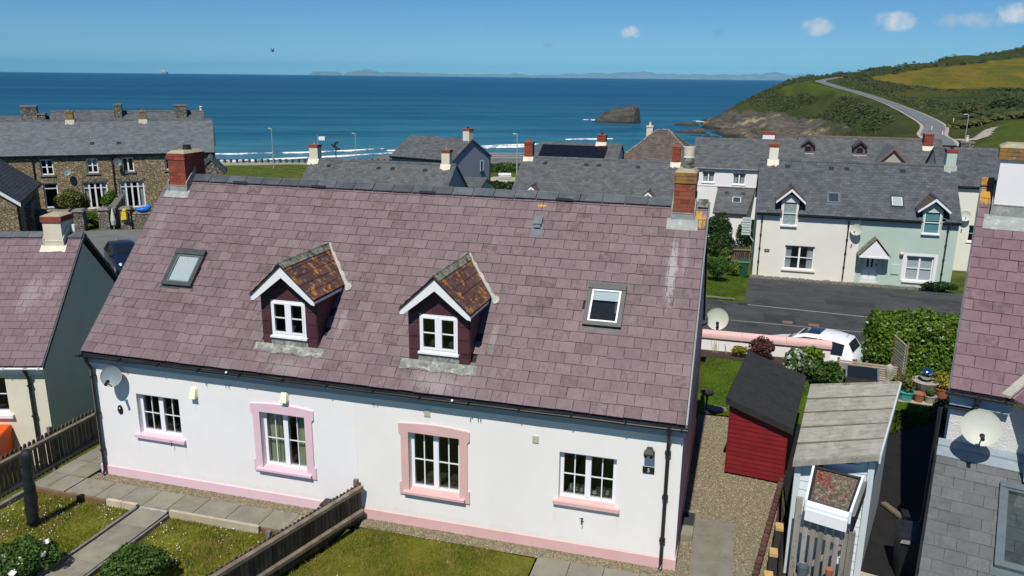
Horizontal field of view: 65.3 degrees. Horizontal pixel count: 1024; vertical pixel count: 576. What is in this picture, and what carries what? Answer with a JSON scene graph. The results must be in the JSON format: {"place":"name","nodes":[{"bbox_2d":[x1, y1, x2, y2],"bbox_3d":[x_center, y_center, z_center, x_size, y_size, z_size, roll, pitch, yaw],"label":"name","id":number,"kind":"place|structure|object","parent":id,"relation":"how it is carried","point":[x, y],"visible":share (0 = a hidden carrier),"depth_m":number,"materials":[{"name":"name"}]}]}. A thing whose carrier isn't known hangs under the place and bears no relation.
{"place":"outdoors","nodes":[
{"label":"outdoors","id":0,"kind":"place"},
{"bbox_2d":[0,492,128,575],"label":"lawn","id":1,"kind":"structure","parent":0,"point":[66,525],"depth_m":15.87,"materials":[{"name":"green plant"}]},
{"bbox_2d":[20,449,39,526],"bbox_3d":[-9.350,3.916,15.476,0.339,1.700,0.248,5,15,15],"label":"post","id":2,"kind":"object","parent":1,"relation":"on","point":[30,500],"visible":1,"depth_m":15.40,"materials":[{"name":"black wood"}]},
{"bbox_2d":[0,534,63,575],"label":"rose bush","id":3,"kind":"object","parent":1,"relation":"on","point":[22,555],"visible":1,"depth_m":13.89,"materials":[{"name":"green plant"}]},
{"bbox_2d":[35,445,101,491],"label":"path","id":4,"kind":"structure","parent":0,"point":[69,475],"depth_m":17.55,"materials":[{"name":"grey concrete"}]},
{"bbox_2d":[44,508,167,575],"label":"path","id":5,"kind":"structure","parent":0,"point":[89,557],"depth_m":14.97,"materials":[{"name":"beige concrete"}]},
{"bbox_2d":[90,472,313,515],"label":"gravel","id":6,"kind":"structure","parent":0,"point":[174,487],"depth_m":16.76,"materials":[{"name":"beige gravel"}]},
{"bbox_2d":[65,478,340,545],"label":"path","id":7,"kind":"structure","parent":0,"point":[168,501],"depth_m":16.32,"materials":[{"name":"beige concrete"}]},
{"bbox_2d":[95,517,323,575],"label":"lawn","id":8,"kind":"structure","parent":0,"point":[185,538],"depth_m":15.17,"materials":[{"name":"green plant"}]},
{"bbox_2d":[99,540,171,575],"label":"shrub","id":9,"kind":"object","parent":8,"relation":"on","point":[141,559],"visible":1,"depth_m":13.73,"materials":[{"name":"green plant"}]},
{"bbox_2d":[0,72,785,161],"bbox_3d":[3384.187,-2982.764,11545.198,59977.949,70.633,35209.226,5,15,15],"label":"sea","id":10,"kind":"structure","parent":0,"point":[294,113],"depth_m":504.62,"materials":[{"name":"blue liquid"}]},
{"bbox_2d":[592,105,640,123],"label":"sea stack","id":11,"kind":"object","parent":10,"relation":"in","point":[628,114],"visible":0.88,"depth_m":327.69,"materials":[{"name":"grey stone"}]},
{"bbox_2d":[288,525,534,575],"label":"lawn","id":12,"kind":"structure","parent":0,"point":[346,552],"depth_m":14.61,"materials":[{"name":"green plant"}]},
{"bbox_2d":[0,47,1023,575],"bbox_3d":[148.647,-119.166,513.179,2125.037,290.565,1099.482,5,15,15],"label":"ground","id":13,"kind":"structure","parent":0,"point":[742,121],"depth_m":253.13,"materials":[{"name":"green plant"}]},
{"bbox_2d":[0,424,13,468],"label":"wheelie bin","id":14,"kind":"object","parent":13,"relation":"on","point":[6,441],"visible":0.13,"depth_m":20.80,"materials":[{"name":"orange plastic"}]},
{"bbox_2d":[0,159,42,230],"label":"outbuilding","id":15,"kind":"structure","parent":13,"relation":"on","point":[18,190],"depth_m":50.99,"materials":[{"name":"stone"}]},
{"bbox_2d":[0,105,49,119],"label":"terrace","id":16,"kind":"structure","parent":13,"relation":"on","point":[29,112],"depth_m":70.98,"materials":[{"name":"stone"}]},
{"bbox_2d":[25,196,37,230],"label":"yard wall","id":17,"kind":"structure","parent":13,"relation":"on","point":[31,207],"depth_m":52.33,"materials":[{"name":"stone"}]},
{"bbox_2d":[0,409,99,498],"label":"picket fence","id":18,"kind":"object","parent":13,"relation":"on","point":[54,460],"visible":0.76,"depth_m":17.64,"materials":[{"name":"brown wood"}]},
{"bbox_2d":[0,211,117,465],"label":"cottage","id":19,"kind":"structure","parent":13,"relation":"on","point":[58,276],"depth_m":21.66,"materials":[{"name":"purple tile"}]},
{"bbox_2d":[36,487,105,505],"bbox_3d":[-9.302,4.385,16.741,1.942,0.183,0.045,5,15,15],"label":"timber edging","id":20,"kind":"object","parent":13,"relation":"on","point":[61,494],"visible":0.57,"depth_m":16.68,"materials":[{"name":"brown wood"}]},
{"bbox_2d":[52,188,90,209],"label":"shrub","id":21,"kind":"object","parent":13,"relation":"on","point":[69,198],"visible":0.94,"depth_m":58.61,"materials":[{"name":"green plant"}]},
{"bbox_2d":[71,208,88,230],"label":"stone pillar","id":22,"kind":"structure","parent":13,"relation":"on","point":[80,221],"depth_m":54.43,"materials":[{"name":"grey stone"}]},
{"bbox_2d":[36,506,137,575],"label":"garden kerb","id":23,"kind":"structure","parent":13,"relation":"on","point":[91,539],"depth_m":15.06,"materials":[{"name":"concrete"}]},
{"bbox_2d":[96,206,113,229],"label":"stone pillar","id":24,"kind":"structure","parent":13,"relation":"on","point":[104,215],"depth_m":55.15,"materials":[{"name":"grey stone"}]},
{"bbox_2d":[0,109,214,210],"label":"terrace","id":25,"kind":"structure","parent":13,"relation":"on","point":[85,152],"depth_m":62.81,"materials":[{"name":"stone"}]},
{"bbox_2d":[43,183,57,207],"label":"door","id":26,"kind":"structure","parent":25,"relation":"in","point":[50,189],"depth_m":62.21,"materials":[{"name":"plastic"}]},
{"bbox_2d":[82,182,107,208],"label":"window","id":27,"kind":"structure","parent":25,"relation":"in","point":[94,190],"depth_m":62.76,"materials":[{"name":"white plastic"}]},
{"bbox_2d":[119,180,145,206],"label":"window","id":28,"kind":"structure","parent":25,"relation":"in","point":[134,191],"depth_m":63.77,"materials":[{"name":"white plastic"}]},
{"bbox_2d":[76,229,141,275],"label":"lane","id":29,"kind":"structure","parent":13,"relation":"on","point":[99,239],"depth_m":53.10,"materials":[{"name":"grey asphalt"}]},
{"bbox_2d":[103,239,134,274],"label":"parked car","id":30,"kind":"object","parent":29,"relation":"on","point":[117,253],"visible":0.51,"depth_m":43.40,"materials":[{"name":"blue metal"}]},
{"bbox_2d":[50,103,204,119],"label":"terrace","id":31,"kind":"structure","parent":13,"relation":"on","point":[180,111],"depth_m":73.90,"materials":[{"name":"stone"}]},
{"bbox_2d":[85,514,169,575],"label":"garden kerb","id":32,"kind":"structure","parent":13,"relation":"on","point":[94,571],"depth_m":15.32,"materials":[{"name":"concrete"}]},
{"bbox_2d":[169,509,260,533],"bbox_3d":[-5.890,4.651,15.796,2.042,0.229,0.070,5,15,15],"label":"concrete edging","id":33,"kind":"object","parent":13,"relation":"on","point":[225,523],"visible":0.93,"depth_m":15.75,"materials":[{"name":"beige concrete"}]},
{"bbox_2d":[204,153,226,174],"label":"outbuilding","id":34,"kind":"structure","parent":13,"relation":"on","point":[214,165],"depth_m":61.18,"materials":[{"name":"stone"}]},
{"bbox_2d":[204,478,364,575],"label":"picket fence","id":35,"kind":"object","parent":13,"relation":"on","point":[277,552],"visible":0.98,"depth_m":14.39,"materials":[{"name":"brown wood"}]},
{"bbox_2d":[217,159,391,165],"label":"sea wall","id":36,"kind":"structure","parent":13,"relation":"on","point":[243,162],"depth_m":120.45,"materials":[{"name":"concrete"}]},
{"bbox_2d":[301,141,467,186],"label":"house","id":37,"kind":"structure","parent":13,"relation":"on","point":[446,172],"depth_m":57.61,"materials":[{"name":"stone"}]},
{"bbox_2d":[75,144,709,570],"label":"cottage","id":38,"kind":"structure","parent":13,"relation":"on","point":[517,366],"depth_m":15.65,"materials":[{"name":"paint"}]},
{"bbox_2d":[100,366,121,386],"bbox_3d":[-8.285,1.847,16.523,0.389,0.422,0.463,-11,19,-37],"label":"satellite dish","id":39,"kind":"object","parent":38,"relation":"attached to","point":[110,376],"visible":1,"depth_m":16.59,"materials":[{"name":"grey metal"}]},
{"bbox_2d":[140,394,181,435],"bbox_3d":[-7.287,2.582,17.247,1.050,0.910,0.782,5,15,15],"label":"window","id":40,"kind":"structure","parent":38,"relation":"in","point":[159,414],"depth_m":17.14,"materials":[{"name":"white plastic"}]},
{"bbox_2d":[160,248,207,291],"bbox_3d":[-7.123,-0.372,17.307,0.840,0.135,1.040,5,60,15],"label":"roof window","id":41,"kind":"structure","parent":38,"relation":"in","point":[185,265],"depth_m":17.31,"materials":[{"name":"grey glass"}]},
{"bbox_2d":[263,412,306,468],"bbox_3d":[-4.452,2.984,16.519,1.010,1.230,0.782,5,15,15],"label":"window","id":42,"kind":"structure","parent":38,"relation":"in","point":[284,434],"depth_m":16.30,"materials":[{"name":"white plastic"}]},
{"bbox_2d":[411,433,458,492],"bbox_3d":[-1.345,3.244,15.674,1.030,1.230,0.782,5,15,15],"label":"window","id":43,"kind":"structure","parent":38,"relation":"in","point":[435,459],"depth_m":15.84,"materials":[{"name":"white plastic"}]},
{"bbox_2d":[560,452,616,503],"bbox_3d":[1.489,3.336,14.864,1.040,0.950,0.782,5,15,15],"label":"window","id":44,"kind":"structure","parent":38,"relation":"in","point":[586,477],"depth_m":15.01,"materials":[{"name":"white plastic"}]},
{"bbox_2d":[582,282,626,335],"bbox_3d":[1.722,0.387,14.889,0.820,0.135,1.040,5,60,15],"label":"roof window","id":45,"kind":"structure","parent":38,"relation":"in","point":[596,290],"depth_m":14.93,"materials":[{"name":"white paint"}]},
{"bbox_2d":[702,308,728,329],"bbox_3d":[4.671,0.694,18.404,0.374,0.495,0.528,-10,18,-34],"label":"satellite dish","id":46,"kind":"object","parent":38,"relation":"attached to","point":[717,318],"visible":1,"depth_m":18.37,"materials":[{"name":"white metal"}]},
{"bbox_2d":[389,127,491,180],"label":"house","id":47,"kind":"structure","parent":13,"relation":"on","point":[471,157],"depth_m":68.30,"materials":[{"name":"tile"}]},
{"bbox_2d":[534,133,624,158],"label":"house","id":48,"kind":"structure","parent":13,"relation":"on","point":[601,147],"depth_m":68.13,"materials":[{"name":"stone"}]},
{"bbox_2d":[512,138,681,199],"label":"house","id":49,"kind":"structure","parent":13,"relation":"on","point":[649,178],"depth_m":57.76,"materials":[{"name":"stone"}]},
{"bbox_2d":[622,122,690,166],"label":"house","id":50,"kind":"structure","parent":13,"relation":"on","point":[657,144],"depth_m":69.64,"materials":[{"name":"tile"}]},
{"bbox_2d":[707,255,730,280],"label":"shrub","id":51,"kind":"object","parent":13,"relation":"on","point":[718,266],"visible":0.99,"depth_m":46.73,"materials":[{"name":"green plant"}]},
{"bbox_2d":[708,212,732,235],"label":"shrub","id":52,"kind":"object","parent":13,"relation":"on","point":[718,222],"visible":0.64,"depth_m":57.93,"materials":[{"name":"green plant"}]},
{"bbox_2d":[707,230,740,256],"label":"shrub","id":53,"kind":"object","parent":13,"relation":"on","point":[719,241],"visible":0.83,"depth_m":52.09,"materials":[{"name":"green plant"}]},
{"bbox_2d":[706,269,743,299],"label":"verge","id":54,"kind":"structure","parent":13,"relation":"on","point":[720,288],"depth_m":45.68,"materials":[{"name":"green plant"}]},
{"bbox_2d":[694,131,804,242],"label":"house","id":55,"kind":"structure","parent":13,"relation":"on","point":[727,168],"depth_m":64.69,"materials":[{"name":"paint"}]},
{"bbox_2d":[700,329,831,365],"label":"garden wall","id":56,"kind":"structure","parent":13,"relation":"on","point":[783,345],"depth_m":25.49,"materials":[{"name":"white paint"}]},
{"bbox_2d":[771,492,787,575],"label":"yard edge","id":57,"kind":"object","parent":13,"relation":"on","point":[780,516],"visible":0.25,"depth_m":15.50,"materials":[{"name":"wood"}]},
{"bbox_2d":[763,520,783,575],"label":"post row","id":58,"kind":"object","parent":57,"relation":"on","point":[775,550],"visible":1,"depth_m":14.10,"materials":[{"name":"brown wood"}]},
{"bbox_2d":[750,274,931,290],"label":"stone edging","id":59,"kind":"object","parent":13,"relation":"on","point":[840,282],"visible":0.6,"depth_m":48.14,"materials":[{"name":"grey stone"}]},
{"bbox_2d":[751,140,961,287],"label":"cottage","id":60,"kind":"structure","parent":13,"relation":"on","point":[906,217],"depth_m":48.34,"materials":[{"name":"paint"}]},
{"bbox_2d":[783,245,814,269],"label":"window","id":61,"kind":"structure","parent":60,"relation":"in","point":[795,257],"depth_m":49.47,"materials":[{"name":"white plastic"}]},
{"bbox_2d":[860,250,878,281],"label":"door","id":62,"kind":"structure","parent":60,"relation":"in","point":[869,268],"depth_m":48.20,"materials":[{"name":"blue wood"}]},
{"bbox_2d":[904,256,933,280],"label":"window","id":63,"kind":"structure","parent":60,"relation":"in","point":[918,268],"depth_m":47.51,"materials":[{"name":"white plastic"}]},
{"bbox_2d":[797,131,942,162],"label":"house","id":64,"kind":"structure","parent":13,"relation":"on","point":[873,149],"depth_m":63.62,"materials":[{"name":"stone"}]},
{"bbox_2d":[724,47,1023,136],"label":"gorse","id":65,"kind":"object","parent":13,"relation":"on","point":[937,101],"visible":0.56,"depth_m":255.79,"materials":[{"name":"green plant"}]},
{"bbox_2d":[816,77,958,145],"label":"road verge","id":66,"kind":"structure","parent":13,"relation":"on","point":[922,127],"depth_m":175.89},
{"bbox_2d":[861,410,943,575],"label":"alley","id":67,"kind":"structure","parent":13,"relation":"on","point":[905,469],"depth_m":17.34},
{"bbox_2d":[893,519,925,575],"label":"wheelie bin","id":68,"kind":"object","parent":67,"relation":"on","point":[907,536],"visible":0.64,"depth_m":13.95,"materials":[{"name":"black plastic"}]},
{"bbox_2d":[838,75,1023,90],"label":"hedgerow","id":69,"kind":"object","parent":13,"relation":"on","point":[986,89],"visible":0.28,"depth_m":299.65,"materials":[{"name":"green plant"}]},
{"bbox_2d":[920,281,958,291],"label":"shrub","id":70,"kind":"object","parent":13,"relation":"on","point":[939,286],"visible":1,"depth_m":46.12,"materials":[{"name":"green plant"}]},
{"bbox_2d":[925,135,999,270],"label":"house","id":71,"kind":"structure","parent":13,"relation":"on","point":[974,165],"depth_m":53.72,"materials":[{"name":"white paint"}]},
{"bbox_2d":[915,142,1023,575],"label":"cottage","id":72,"kind":"structure","parent":13,"relation":"on","point":[974,523],"depth_m":13.41,"materials":[{"name":"paint"}]},
{"bbox_2d":[960,409,1001,445],"bbox_3d":[7.652,2.349,13.123,0.514,0.732,0.822,-2,15,-8],"label":"satellite dish","id":73,"kind":"object","parent":72,"relation":"attached to","point":[980,427],"visible":1,"depth_m":13.07,"materials":[{"name":"white metal"}]},
{"bbox_2d":[989,480,1023,575],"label":"roof window","id":74,"kind":"structure","parent":72,"relation":"in","point":[1001,567],"depth_m":12.17,"materials":[{"name":"grey glass"}]},
{"bbox_2d":[946,110,1023,128],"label":"hedgerow","id":75,"kind":"object","parent":13,"relation":"on","point":[984,120],"visible":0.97,"depth_m":159.01,"materials":[{"name":"green plant"}]},
{"bbox_2d":[962,105,1023,120],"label":"hedgerow","id":76,"kind":"object","parent":13,"relation":"on","point":[980,114],"visible":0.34,"depth_m":165.84,"materials":[{"name":"green plant"}]},
{"bbox_2d":[0,0,1023,74],"label":"sky","id":77,"kind":"structure","parent":0,"point":[527,37],"materials":[{"name":"blue"}]},
{"bbox_2d":[359,517,676,575],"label":"gravel","id":78,"kind":"structure","parent":0,"point":[428,531],"depth_m":15.00,"materials":[{"name":"gravel"}]},
{"bbox_2d":[344,69,819,79],"bbox_3d":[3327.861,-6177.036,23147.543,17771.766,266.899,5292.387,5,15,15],"label":"hills","id":79,"kind":"structure","parent":0,"point":[651,75],"depth_m":23231.06,"materials":[{"name":"blue"}]},
{"bbox_2d":[530,556,649,575],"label":"path","id":80,"kind":"structure","parent":0,"point":[543,566],"depth_m":14.28,"materials":[{"name":"concrete"}]},
{"bbox_2d":[689,518,733,575],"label":"path","id":81,"kind":"structure","parent":0,"point":[712,550],"depth_m":14.96,"materials":[{"name":"concrete"}]},
{"bbox_2d":[674,414,777,575],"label":"gravel","id":82,"kind":"structure","parent":0,"point":[738,564],"depth_m":16.79,"materials":[{"name":"beige gravel"}]},
{"bbox_2d":[724,350,805,482],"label":"garden shed","id":83,"kind":"structure","parent":82,"relation":"on","point":[763,397],"depth_m":17.58,"materials":[{"name":"wood"}]},
{"bbox_2d":[752,475,784,575],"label":"log roll edging","id":84,"kind":"object","parent":82,"relation":"on","point":[765,538],"visible":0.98,"depth_m":15.48,"materials":[{"name":"brown wood"}]},
{"bbox_2d":[703,300,869,344],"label":"road","id":85,"kind":"structure","parent":0,"point":[752,314],"depth_m":36.66,"materials":[{"name":"grey asphalt"}]},
{"bbox_2d":[775,327,862,364],"bbox_3d":[10.230,2.068,27.721,3.600,1.624,1.870,11,18,35],"label":"parked car","id":86,"kind":"object","parent":85,"relation":"on","point":[845,346],"visible":0.19,"depth_m":26.74,"materials":[{"name":"white metal"}]},
{"bbox_2d":[784,424,859,522],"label":"yard ground","id":87,"kind":"structure","parent":0,"point":[789,476],"depth_m":18.05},
{"bbox_2d":[787,496,855,575],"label":"picket gate","id":88,"kind":"structure","parent":87,"relation":"on","point":[845,545],"depth_m":13.29,"materials":[{"name":"grey wood"}]},
{"bbox_2d":[804,465,866,531],"bbox_3d":[5.316,3.472,13.173,0.863,0.800,0.686,10,17,30],"label":"sedum canopy","id":89,"kind":"object","parent":88,"relation":"on","point":[834,499],"visible":1,"depth_m":13.10,"materials":[{"name":"wood"}]},
{"bbox_2d":[783,381,901,575],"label":"lean to","id":90,"kind":"object","parent":87,"relation":"on","point":[842,423],"visible":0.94,"depth_m":14.17,"materials":[{"name":"grey wood"}]},
{"bbox_2d":[699,357,947,433],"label":"lawn","id":91,"kind":"structure","parent":0,"point":[801,406],"depth_m":22.17,"materials":[{"name":"green plant"}]},
{"bbox_2d":[782,347,814,374],"bbox_3d":[8.279,2.240,23.227,0.924,1.074,0.796,-7,17,-27],"label":"shrub","id":92,"kind":"object","parent":91,"relation":"on","point":[799,361],"visible":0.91,"depth_m":23.01,"materials":[{"name":"green plant"}]},
{"bbox_2d":[701,349,948,398],"bbox_3d":[6.324,2.334,24.720,15.500,0.001,2.450,5,15,15],"label":"flower bed","id":93,"kind":"object","parent":91,"relation":"on","point":[723,355],"visible":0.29,"depth_m":25.34,"materials":[{"name":"soil"}]},
{"bbox_2d":[748,335,774,356],"bbox_3d":[7.787,1.901,24.955,0.840,0.828,0.714,5,15,15],"label":"shrub","id":94,"kind":"object","parent":93,"relation":"on","point":[762,346],"visible":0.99,"depth_m":24.79,"materials":[{"name":"red plant"}]},
{"bbox_2d":[860,337,892,366],"bbox_3d":[10.965,1.962,23.808,1.109,1.372,0.951,5,15,15],"label":"shrub","id":95,"kind":"object","parent":93,"relation":"on","point":[866,351],"visible":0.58,"depth_m":23.62,"materials":[{"name":"green plant"}]},
{"bbox_2d":[890,332,909,375],"bbox_3d":[11.134,2.145,23.022,0.072,1.520,0.990,2,15,6],"label":"trellis panel","id":96,"kind":"object","parent":93,"relation":"on","point":[895,360],"visible":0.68,"depth_m":22.85,"materials":[{"name":"brown wood"}]},
{"bbox_2d":[860,306,961,379],"bbox_3d":[12.583,1.628,23.861,3.895,2.046,1.858,3,15,10],"label":"hedge","id":97,"kind":"object","parent":93,"relation":"on","point":[930,335],"visible":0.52,"depth_m":23.37,"materials":[{"name":"green plant"}]},
{"bbox_2d":[810,360,845,382],"bbox_3d":[9.011,2.462,22.783,1.023,0.890,0.643,1,15,0],"label":"shrub","id":98,"kind":"object","parent":91,"relation":"on","point":[830,371],"visible":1,"depth_m":22.59,"materials":[{"name":"green plant"}]},
{"bbox_2d":[844,364,878,382],"bbox_3d":[9.880,2.588,22.585,0.880,0.660,0.460,6,16,20],"label":"cold frame","id":99,"kind":"object","parent":91,"relation":"on","point":[855,374],"visible":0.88,"depth_m":22.50,"materials":[{"name":"black glass"}]},
{"bbox_2d":[835,357,897,381],"bbox_3d":[10.143,2.503,22.917,1.580,0.860,0.085,6,16,21],"label":"slatted screen","id":100,"kind":"object","parent":91,"relation":"on","point":[866,365],"visible":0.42,"depth_m":22.76,"materials":[{"name":"beige wood"}]},
{"bbox_2d":[898,398,931,405],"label":"paving","id":101,"kind":"structure","parent":91,"relation":"on","point":[913,401],"depth_m":21.88,"materials":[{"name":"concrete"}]},
{"bbox_2d":[899,376,915,400],"bbox_3d":[10.881,2.756,21.997,0.475,0.660,0.493,5,15,15],"label":"flowerpot","id":102,"kind":"object","parent":101,"relation":"on","point":[906,394],"visible":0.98,"depth_m":21.91,"materials":[{"name":"teal ceramic"}]},
{"bbox_2d":[912,367,939,392],"bbox_3d":[11.529,2.607,22.266,0.720,0.825,0.709,5,15,15],"label":"gazing ball","id":103,"kind":"object","parent":91,"relation":"on","point":[923,381],"visible":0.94,"depth_m":22.11,"materials":[{"name":"metal"}]},
{"bbox_2d":[934,371,951,398],"bbox_3d":[11.901,2.677,22.107,0.534,0.779,0.650,5,15,15],"label":"flowerpot","id":104,"kind":"object","parent":91,"relation":"on","point":[942,387],"visible":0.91,"depth_m":22.04,"materials":[{"name":"ceramic"}]},
{"bbox_2d":[744,278,964,315],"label":"driveway","id":105,"kind":"structure","parent":0,"point":[790,294],"depth_m":43.36,"materials":[{"name":"grey asphalt"}]},
{"bbox_2d":[817,77,956,145],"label":"hill road","id":106,"kind":"structure","parent":0,"point":[928,122],"depth_m":182.62,"materials":[{"name":"grey asphalt"}]},
{"bbox_2d":[927,398,949,431],"bbox_3d":[10.682,3.227,19.572,0.815,1.106,1.282,-1,15,-4],"label":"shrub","id":107,"kind":"object","parent":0,"point":[939,402],"visible":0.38,"depth_m":19.64,"materials":[{"name":"green plant"}]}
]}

